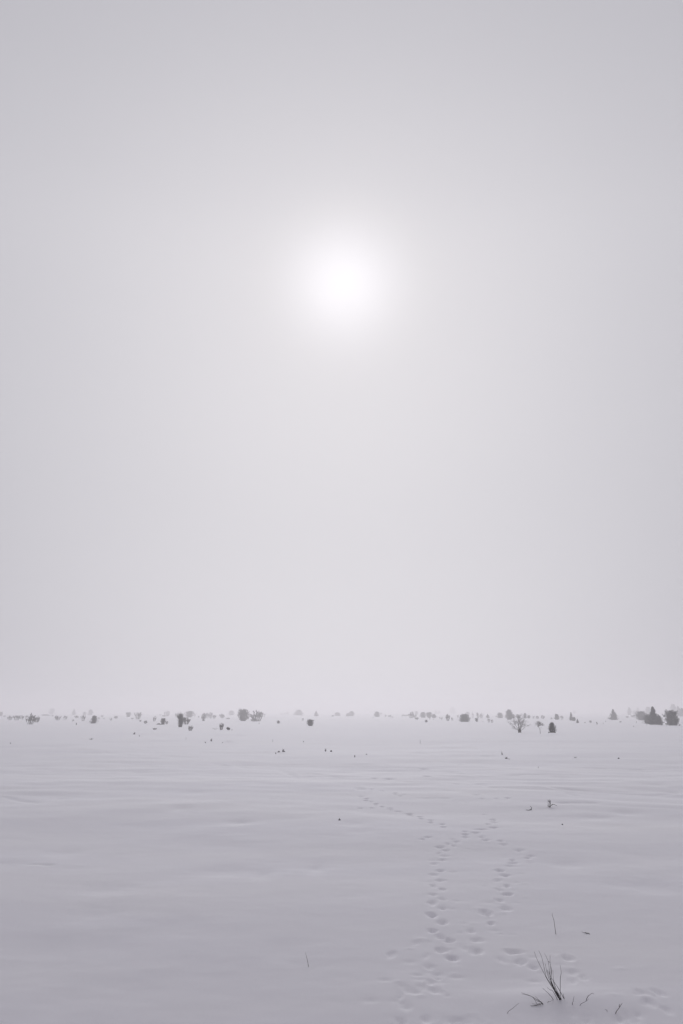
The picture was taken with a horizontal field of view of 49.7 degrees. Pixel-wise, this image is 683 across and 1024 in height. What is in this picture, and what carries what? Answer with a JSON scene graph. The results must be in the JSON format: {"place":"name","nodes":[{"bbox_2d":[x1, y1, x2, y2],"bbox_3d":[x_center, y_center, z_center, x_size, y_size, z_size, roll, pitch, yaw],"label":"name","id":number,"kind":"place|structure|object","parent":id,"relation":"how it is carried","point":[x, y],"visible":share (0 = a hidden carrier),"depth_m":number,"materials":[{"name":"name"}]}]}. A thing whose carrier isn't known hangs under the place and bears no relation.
{"place":"outdoors","nodes":[
{"label":"outdoors","id":0,"kind":"place"},
{"bbox_2d":[0,713,682,1023],"bbox_3d":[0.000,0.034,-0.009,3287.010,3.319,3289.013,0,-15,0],"label":"snow ground","id":1,"kind":"structure","parent":0,"point":[239,871],"depth_m":7.87,"materials":[{"name":"white snow"}]},
{"bbox_2d":[26,713,35,723],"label":"brushy shrub","id":2,"kind":"object","parent":1,"relation":"on","point":[31,719],"visible":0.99,"depth_m":112.50,"materials":[{"name":"grey plant"}]},
{"bbox_2d":[48,708,54,713],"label":"dense bush","id":3,"kind":"object","parent":1,"relation":"on","point":[52,710],"visible":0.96,"depth_m":567.74,"materials":[{"name":"grey plant"}]},
{"bbox_2d":[89,715,98,722],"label":"dense bush","id":4,"kind":"object","parent":1,"relation":"on","point":[94,718],"visible":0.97,"depth_m":122.90,"materials":[{"name":"grey plant"}]},
{"bbox_2d":[177,714,184,726],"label":"dense bush","id":5,"kind":"object","parent":1,"relation":"on","point":[181,718],"visible":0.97,"depth_m":90.20,"materials":[{"name":"grey plant"}]},
{"bbox_2d":[183,717,190,723],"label":"brushy shrub","id":6,"kind":"object","parent":1,"relation":"on","point":[185,720],"visible":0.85,"depth_m":110.72,"materials":[{"name":"grey plant"}]},
{"bbox_2d":[185,711,193,716],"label":"dense bush","id":7,"kind":"object","parent":1,"relation":"on","point":[188,713],"visible":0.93,"depth_m":268.58,"materials":[{"name":"grey plant"}]},
{"bbox_2d":[237,708,250,720],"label":"dense bush","id":8,"kind":"object","parent":1,"relation":"on","point":[243,713],"visible":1,"depth_m":161.92,"materials":[{"name":"grey plant"}]},
{"bbox_2d":[250,710,262,720],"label":"brushy shrub","id":9,"kind":"object","parent":1,"relation":"on","point":[258,715],"visible":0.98,"depth_m":157.17,"materials":[{"name":"grey plant"}]},
{"bbox_2d":[293,709,303,714],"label":"dense bush","id":10,"kind":"object","parent":1,"relation":"on","point":[298,712],"visible":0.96,"depth_m":427.47,"materials":[{"name":"grey plant"}]},
{"bbox_2d":[307,719,313,725],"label":"dense bush","id":11,"kind":"object","parent":1,"relation":"on","point":[310,722],"visible":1,"depth_m":99.55,"materials":[{"name":"grey plant"}]},
{"bbox_2d":[425,712,432,717],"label":"dense bush","id":12,"kind":"object","parent":1,"relation":"on","point":[428,715],"visible":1,"depth_m":255.65,"materials":[{"name":"grey plant"}]},
{"bbox_2d":[459,714,470,721],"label":"dense bush","id":13,"kind":"object","parent":1,"relation":"on","point":[464,718],"visible":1,"depth_m":146.25,"materials":[{"name":"grey plant"}]},
{"bbox_2d":[505,709,512,719],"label":"evergreen tree","id":14,"kind":"object","parent":1,"relation":"on","point":[508,715],"visible":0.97,"depth_m":190.80,"materials":[{"name":"grey plant"}]},
{"bbox_2d":[509,714,528,732],"bbox_3d":[15.111,18.152,63.204,1.909,1.849,1.608,3,-16,-11],"label":"bare tree","id":15,"kind":"object","parent":1,"relation":"on","point":[521,724],"visible":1,"depth_m":63.18,"materials":[{"name":"grey plant"}]},
{"bbox_2d":[523,993,542,1005],"bbox_3d":[1.079,2.763,4.161,0.130,0.097,0.025,3,-16,-10],"label":"grass sprig","id":16,"kind":"object","parent":1,"relation":"on","point":[536,1000],"depth_m":4.16,"materials":[{"name":"plant"}]},
{"bbox_2d":[534,952,563,999],"bbox_3d":[1.202,2.649,4.186,0.146,0.317,0.228,0,-15,0],"label":"grass clump","id":17,"kind":"object","parent":1,"relation":"on","point":[555,991],"visible":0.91,"depth_m":4.22,"materials":[{"name":"black plant"}]},
{"bbox_2d":[548,722,556,732],"bbox_3d":[17.328,17.814,60.599,0.801,1.099,0.792,-13,-20,40],"label":"evergreen tree","id":18,"kind":"object","parent":1,"relation":"on","point":[552,728],"visible":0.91,"depth_m":60.49,"materials":[{"name":"grey plant"}]},
{"bbox_2d":[607,709,618,719],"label":"evergreen tree","id":19,"kind":"object","parent":1,"relation":"on","point":[613,715],"visible":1,"depth_m":183.78,"materials":[{"name":"grey plant"}]},
{"bbox_2d":[634,711,645,719],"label":"dense bush","id":20,"kind":"object","parent":1,"relation":"on","point":[639,715],"visible":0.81,"depth_m":177.76,"materials":[{"name":"grey plant"}]},
{"bbox_2d":[642,714,650,723],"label":"dense bush","id":21,"kind":"object","parent":1,"relation":"on","point":[645,718],"visible":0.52,"depth_m":121.80,"materials":[{"name":"grey plant"}]},
{"bbox_2d":[645,707,650,714],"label":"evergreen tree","id":22,"kind":"object","parent":1,"relation":"on","point":[648,710],"visible":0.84,"depth_m":436.32,"materials":[{"name":"grey plant"}]},
{"bbox_2d":[645,706,658,724],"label":"evergreen tree","id":23,"kind":"object","parent":1,"relation":"on","point":[651,720],"visible":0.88,"depth_m":102.79,"materials":[{"name":"grey plant"}]},
{"bbox_2d":[654,715,664,724],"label":"dense bush","id":24,"kind":"object","parent":1,"relation":"on","point":[658,719],"visible":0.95,"depth_m":101.11,"materials":[{"name":"grey plant"}]},
{"bbox_2d":[663,709,679,725],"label":"dense bush","id":25,"kind":"object","parent":1,"relation":"on","point":[671,718],"visible":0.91,"depth_m":97.41,"materials":[{"name":"grey plant"}]},
{"bbox_2d":[669,704,676,711],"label":"evergreen tree","id":26,"kind":"object","parent":1,"relation":"on","point":[672,707],"visible":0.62,"depth_m":431.28,"materials":[{"name":"grey plant"}]},
{"bbox_2d":[677,708,682,715],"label":"dense bush","id":27,"kind":"object","parent":1,"relation":"on","point":[680,713],"visible":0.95,"depth_m":322.29,"materials":[{"name":"grey plant"}]},
{"bbox_2d":[0,0,682,712],"label":"sky","id":28,"kind":"structure","parent":0,"point":[341,341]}
]}

